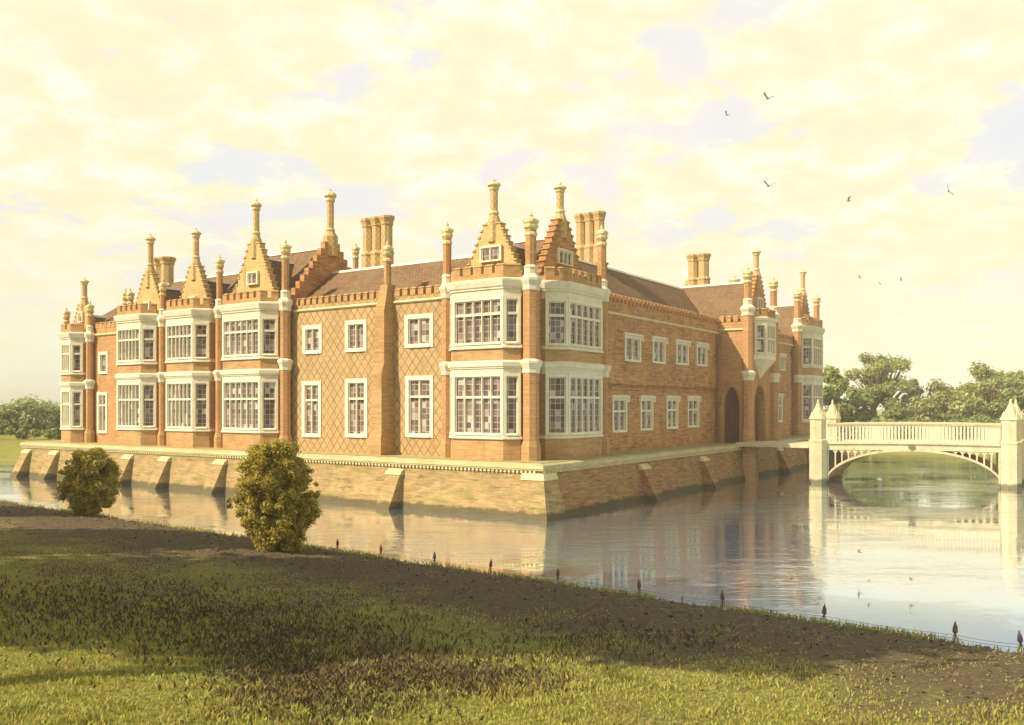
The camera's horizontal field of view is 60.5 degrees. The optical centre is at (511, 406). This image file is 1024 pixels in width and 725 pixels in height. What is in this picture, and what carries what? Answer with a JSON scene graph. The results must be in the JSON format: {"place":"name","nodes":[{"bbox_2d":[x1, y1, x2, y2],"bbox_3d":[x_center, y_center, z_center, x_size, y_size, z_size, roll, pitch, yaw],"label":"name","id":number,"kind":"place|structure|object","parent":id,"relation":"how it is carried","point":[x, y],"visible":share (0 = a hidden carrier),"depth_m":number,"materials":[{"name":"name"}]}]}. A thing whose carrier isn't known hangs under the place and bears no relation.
{"place":"outdoors","nodes":[
{"label":"outdoors","id":0,"kind":"place"},
{"bbox_2d":[33,435,809,462],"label":"terrace","id":1,"kind":"structure","parent":0,"point":[603,455],"depth_m":51.25,"materials":[{"name":"beige stone"}]},
{"bbox_2d":[58,179,824,460],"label":"manor house","id":2,"kind":"structure","parent":1,"relation":"on","point":[554,343],"depth_m":53.70,"materials":[{"name":"orange brick"}]},
{"bbox_2d":[58,323,85,442],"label":"bay window","id":3,"kind":"structure","parent":2,"relation":"in","point":[73,344],"depth_m":65.47,"materials":[{"name":"stone"}]},
{"bbox_2d":[97,392,107,432],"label":"window","id":4,"kind":"structure","parent":2,"relation":"in","point":[102,397],"depth_m":65.14,"materials":[{"name":"stone"}]},
{"bbox_2d":[98,351,107,373],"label":"window","id":5,"kind":"structure","parent":2,"relation":"in","point":[102,356],"depth_m":65.14,"materials":[{"name":"stone"}]},
{"bbox_2d":[114,303,158,445],"bbox_3d":[-26.429,-2.155,61.602,4.680,9.950,1.470,0,0,34],"label":"bay window","id":6,"kind":"structure","parent":2,"relation":"in","point":[137,331],"depth_m":60.70,"materials":[{"name":"stone"}]},
{"bbox_2d":[163,297,214,447],"bbox_3d":[-21.683,-2.155,58.401,4.730,9.950,1.470,0,0,34],"label":"bay window","id":7,"kind":"structure","parent":2,"relation":"in","point":[190,324],"depth_m":57.51,"materials":[{"name":"stone"}]},
{"bbox_2d":[219,290,279,449],"bbox_3d":[-16.542,-2.155,54.935,5.490,9.950,1.470,0,0,34],"label":"bay window","id":8,"kind":"structure","parent":2,"relation":"in","point":[250,374],"depth_m":54.04,"materials":[{"name":"stone"}]},
{"bbox_2d":[302,381,320,436],"bbox_3d":[-12.017,0.165,52.747,1.640,3.370,0.260,0,0,34],"label":"window","id":9,"kind":"structure","parent":2,"relation":"in","point":[311,390],"depth_m":52.77,"materials":[{"name":"stone"}]},
{"bbox_2d":[302,324,321,353],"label":"window","id":10,"kind":"structure","parent":2,"relation":"in","point":[311,334],"depth_m":52.74,"materials":[{"name":"stone"}]},
{"bbox_2d":[345,319,366,351],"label":"window","id":11,"kind":"structure","parent":2,"relation":"in","point":[355,330],"depth_m":50.70,"materials":[{"name":"stone"}]},
{"bbox_2d":[345,378,367,437],"bbox_3d":[-8.962,0.100,50.686,1.770,3.400,0.260,0,0,34],"label":"window","id":12,"kind":"structure","parent":2,"relation":"in","point":[356,390],"depth_m":50.68,"materials":[{"name":"stone"}]},
{"bbox_2d":[404,313,433,347],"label":"window","id":13,"kind":"structure","parent":2,"relation":"in","point":[418,328],"depth_m":48.05,"materials":[{"name":"stone"}]},
{"bbox_2d":[405,375,433,437],"bbox_3d":[-5.045,0.010,48.045,1.980,3.380,0.260,0,0,34],"label":"window","id":14,"kind":"structure","parent":2,"relation":"in","point":[419,390],"depth_m":48.04,"materials":[{"name":"stone"}]},
{"bbox_2d":[447,263,523,460],"bbox_3d":[-1.452,-2.155,44.760,4.830,9.950,1.470,0,0,34],"label":"bay window","id":15,"kind":"structure","parent":2,"relation":"in","point":[486,346],"depth_m":44.05,"materials":[{"name":"stone"}]},
{"bbox_2d":[539,266,605,458],"bbox_3d":[3.453,-2.155,46.560,1.470,9.950,5.740,0,0,34],"label":"bay window","id":16,"kind":"structure","parent":2,"relation":"in","point":[571,384],"depth_m":44.99,"materials":[{"name":"stone"}]},
{"bbox_2d":[611,395,629,432],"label":"window","id":17,"kind":"structure","parent":2,"relation":"in","point":[619,402],"depth_m":52.13,"materials":[{"name":"stone"}]},
{"bbox_2d":[623,332,643,362],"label":"window","id":18,"kind":"structure","parent":2,"relation":"in","point":[632,341],"depth_m":53.29,"materials":[{"name":"stone"}]},
{"bbox_2d":[639,395,655,430],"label":"window","id":19,"kind":"structure","parent":2,"relation":"in","point":[646,401],"depth_m":55.23,"materials":[{"name":"stone"}]},
{"bbox_2d":[651,335,667,363],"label":"window","id":20,"kind":"structure","parent":2,"relation":"in","point":[658,343],"depth_m":56.43,"materials":[{"name":"stone"}]},
{"bbox_2d":[665,395,680,428],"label":"window","id":21,"kind":"structure","parent":2,"relation":"in","point":[671,401],"depth_m":58.47,"materials":[{"name":"stone"}]},
{"bbox_2d":[675,339,690,365],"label":"window","id":22,"kind":"structure","parent":2,"relation":"in","point":[682,346],"depth_m":59.57,"materials":[{"name":"stone"}]},
{"bbox_2d":[687,396,701,427],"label":"window","id":23,"kind":"structure","parent":2,"relation":"in","point":[693,401],"depth_m":61.50,"materials":[{"name":"stone"}]},
{"bbox_2d":[696,342,709,366],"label":"window","id":24,"kind":"structure","parent":2,"relation":"in","point":[702,349],"depth_m":62.46,"materials":[{"name":"stone"}]},
{"bbox_2d":[754,308,777,377],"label":"oriel window","id":25,"kind":"structure","parent":2,"relation":"in","point":[765,322],"depth_m":65.37,"materials":[{"name":"stone"}]},
{"bbox_2d":[779,393,783,421],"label":"window","id":26,"kind":"structure","parent":2,"relation":"in","point":[781,396],"depth_m":78.36,"materials":[{"name":"stone"}]},
{"bbox_2d":[779,353,786,370],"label":"window","id":27,"kind":"structure","parent":2,"relation":"in","point":[782,357],"depth_m":78.47,"materials":[{"name":"stone"}]},
{"bbox_2d":[801,317,824,434],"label":"bay window","id":28,"kind":"structure","parent":2,"relation":"in","point":[813,330],"depth_m":82.46,"materials":[{"name":"stone"}]},
{"bbox_2d":[0,450,1023,652],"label":"water","id":29,"kind":"structure","parent":0,"point":[945,531],"depth_m":34.92,"materials":[{"name":"grey liquid"}]},
{"bbox_2d":[10,433,847,520],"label":"moat wall","id":30,"kind":"structure","parent":29,"relation":"in","point":[549,491],"depth_m":48.49,"materials":[{"name":"brick"}]},
{"bbox_2d":[736,399,1023,488],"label":"moat bridge","id":31,"kind":"structure","parent":29,"relation":"in","point":[1003,440],"depth_m":59.22,"materials":[{"name":"stone"}]},
{"bbox_2d":[0,409,1023,724],"bbox_3d":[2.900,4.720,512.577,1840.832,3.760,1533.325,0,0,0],"label":"ground","id":32,"kind":"structure","parent":0,"point":[930,687],"depth_m":18.18,"materials":[{"name":"green plant"}]},
{"bbox_2d":[0,402,13,434],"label":"tree","id":33,"kind":"object","parent":32,"relation":"on","point":[5,412],"visible":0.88,"depth_m":121.95,"materials":[{"name":"green plant"}]},
{"bbox_2d":[0,394,43,433],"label":"tree","id":34,"kind":"object","parent":32,"relation":"on","point":[26,407],"visible":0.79,"depth_m":124.04,"materials":[{"name":"green plant"}]},
{"bbox_2d":[0,425,60,438],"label":"hedge","id":35,"kind":"object","parent":32,"relation":"on","point":[48,433],"visible":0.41,"depth_m":107.10,"materials":[{"name":"green plant"}]},
{"bbox_2d":[32,398,60,431],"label":"tree","id":36,"kind":"object","parent":32,"relation":"on","point":[49,413],"visible":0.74,"depth_m":126.78,"materials":[{"name":"green plant"}]},
{"bbox_2d":[56,447,122,515],"bbox_3d":[-19.761,3.565,41.081,2.845,3.343,2.931,0,0,-23],"label":"bush","id":37,"kind":"object","parent":32,"relation":"on","point":[92,473],"visible":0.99,"depth_m":40.39,"materials":[{"name":"green plant"}]},
{"bbox_2d":[226,438,323,551],"bbox_3d":[-7.916,3.008,29.412,3.171,3.936,3.133,0,0,0],"label":"bush","id":38,"kind":"object","parent":32,"relation":"on","point":[264,486],"visible":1,"depth_m":28.74,"materials":[{"name":"green plant"}]},
{"bbox_2d":[488,558,491,573],"bbox_3d":[-0.673,5.042,26.938,0.117,0.750,0.107,7,2,-1],"label":"stake","id":39,"kind":"object","parent":32,"relation":"on","point":[490,564],"visible":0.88,"depth_m":26.91,"materials":[{"name":"wood"}]},
{"bbox_2d":[0,499,1022,652],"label":"bank grass","id":40,"kind":"structure","parent":32,"relation":"on","point":[831,622],"depth_m":24.06,"materials":[{"name":"green plant"}]},
{"bbox_2d":[0,530,1023,724],"bbox_3d":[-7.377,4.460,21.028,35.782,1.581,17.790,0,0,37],"label":"grass","id":41,"kind":"structure","parent":32,"relation":"on","point":[20,714],"depth_m":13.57,"materials":[{"name":"green plant"}]},
{"bbox_2d":[0,502,1023,712],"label":"leaf litter","id":42,"kind":"object","parent":32,"relation":"on","point":[816,642],"visible":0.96,"depth_m":20.27,"materials":[{"name":"brown plant"}]},
{"bbox_2d":[556,568,559,581],"bbox_3d":[1.329,5.039,25.424,0.107,0.750,0.107,0,0,-33],"label":"stake","id":43,"kind":"object","parent":32,"relation":"on","point":[557,573],"visible":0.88,"depth_m":25.40,"materials":[{"name":"wood"}]},
{"bbox_2d":[637,579,640,594],"bbox_3d":[3.445,5.043,23.786,0.107,0.750,0.107,0,0,-41],"label":"stake","id":44,"kind":"object","parent":32,"relation":"on","point":[638,585],"visible":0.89,"depth_m":23.76,"materials":[{"name":"wood"}]},
{"bbox_2d":[720,590,724,607],"bbox_3d":[5.360,5.046,22.351,0.107,0.750,0.107,0,0,43],"label":"stake","id":45,"kind":"object","parent":32,"relation":"on","point":[722,597],"visible":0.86,"depth_m":22.33,"materials":[{"name":"wood"}]},
{"bbox_2d":[821,603,826,621],"bbox_3d":[7.396,5.047,20.805,0.117,0.750,0.107,3,-2,14],"label":"stake","id":46,"kind":"object","parent":32,"relation":"on","point":[824,611],"visible":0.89,"depth_m":20.79,"materials":[{"name":"wood"}]},
{"bbox_2d":[823,364,855,421],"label":"tree","id":47,"kind":"object","parent":32,"relation":"on","point":[838,387],"visible":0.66,"depth_m":115.72,"materials":[{"name":"green plant"}]},
{"bbox_2d":[840,388,880,421],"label":"tree","id":48,"kind":"object","parent":32,"relation":"on","point":[863,399],"visible":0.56,"depth_m":119.89,"materials":[{"name":"green plant"}]},
{"bbox_2d":[841,352,918,434],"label":"tree","id":49,"kind":"object","parent":32,"relation":"on","point":[878,382],"visible":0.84,"depth_m":122.94,"materials":[{"name":"green plant"}]},
{"bbox_2d":[881,397,909,425],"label":"tree","id":50,"kind":"object","parent":32,"relation":"on","point":[896,411],"visible":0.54,"depth_m":117.21,"materials":[{"name":"green plant"}]},
{"bbox_2d":[901,386,924,404],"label":"tree","id":51,"kind":"object","parent":32,"relation":"on","point":[918,391],"visible":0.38,"depth_m":126.07,"materials":[{"name":"green plant"}]},
{"bbox_2d":[840,413,1000,439],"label":"hedge","id":52,"kind":"object","parent":32,"relation":"on","point":[981,418],"visible":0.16,"depth_m":110.41,"materials":[{"name":"green plant"}]},
{"bbox_2d":[905,396,937,421],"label":"tree","id":53,"kind":"object","parent":32,"relation":"on","point":[924,406],"visible":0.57,"depth_m":118.00,"materials":[{"name":"green plant"}]},
{"bbox_2d":[920,378,961,421],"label":"tree","id":54,"kind":"object","parent":32,"relation":"on","point":[942,397],"visible":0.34,"depth_m":123.60,"materials":[{"name":"green plant"}]},
{"bbox_2d":[952,621,957,642],"bbox_3d":[9.646,5.048,19.101,0.107,0.750,0.107,0,0,40],"label":"stake","id":55,"kind":"object","parent":32,"relation":"on","point":[955,629],"visible":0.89,"depth_m":19.08,"materials":[{"name":"wood"}]},
{"bbox_2d":[341,547,1016,647],"bbox_3d":[2.225,5.019,24.727,21.168,0.119,0.008,0,0,37],"label":"wire","id":56,"kind":"object","parent":55,"relation":"attached to","point":[703,599],"visible":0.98,"depth_m":22.64,"materials":[{"name":"metal"}]},
{"bbox_2d":[947,390,986,436],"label":"tree","id":57,"kind":"object","parent":32,"relation":"on","point":[966,405],"visible":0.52,"depth_m":116.27,"materials":[{"name":"green plant"}]},
{"bbox_2d":[950,360,1023,419],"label":"tree","id":58,"kind":"object","parent":32,"relation":"on","point":[990,389],"visible":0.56,"depth_m":120.54,"materials":[{"name":"green plant"}]},
{"bbox_2d":[996,376,1023,412],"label":"tree","id":59,"kind":"object","parent":32,"relation":"on","point":[1013,395],"visible":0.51,"depth_m":113.55,"materials":[{"name":"green plant"}]},
{"bbox_2d":[1017,631,1023,652],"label":"stake","id":60,"kind":"object","parent":32,"relation":"on","point":[1019,638],"visible":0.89,"depth_m":18.33,"materials":[{"name":"wood"}]},
{"bbox_2d":[0,0,1023,408],"label":"sky","id":61,"kind":"structure","parent":0,"point":[122,122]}
]}

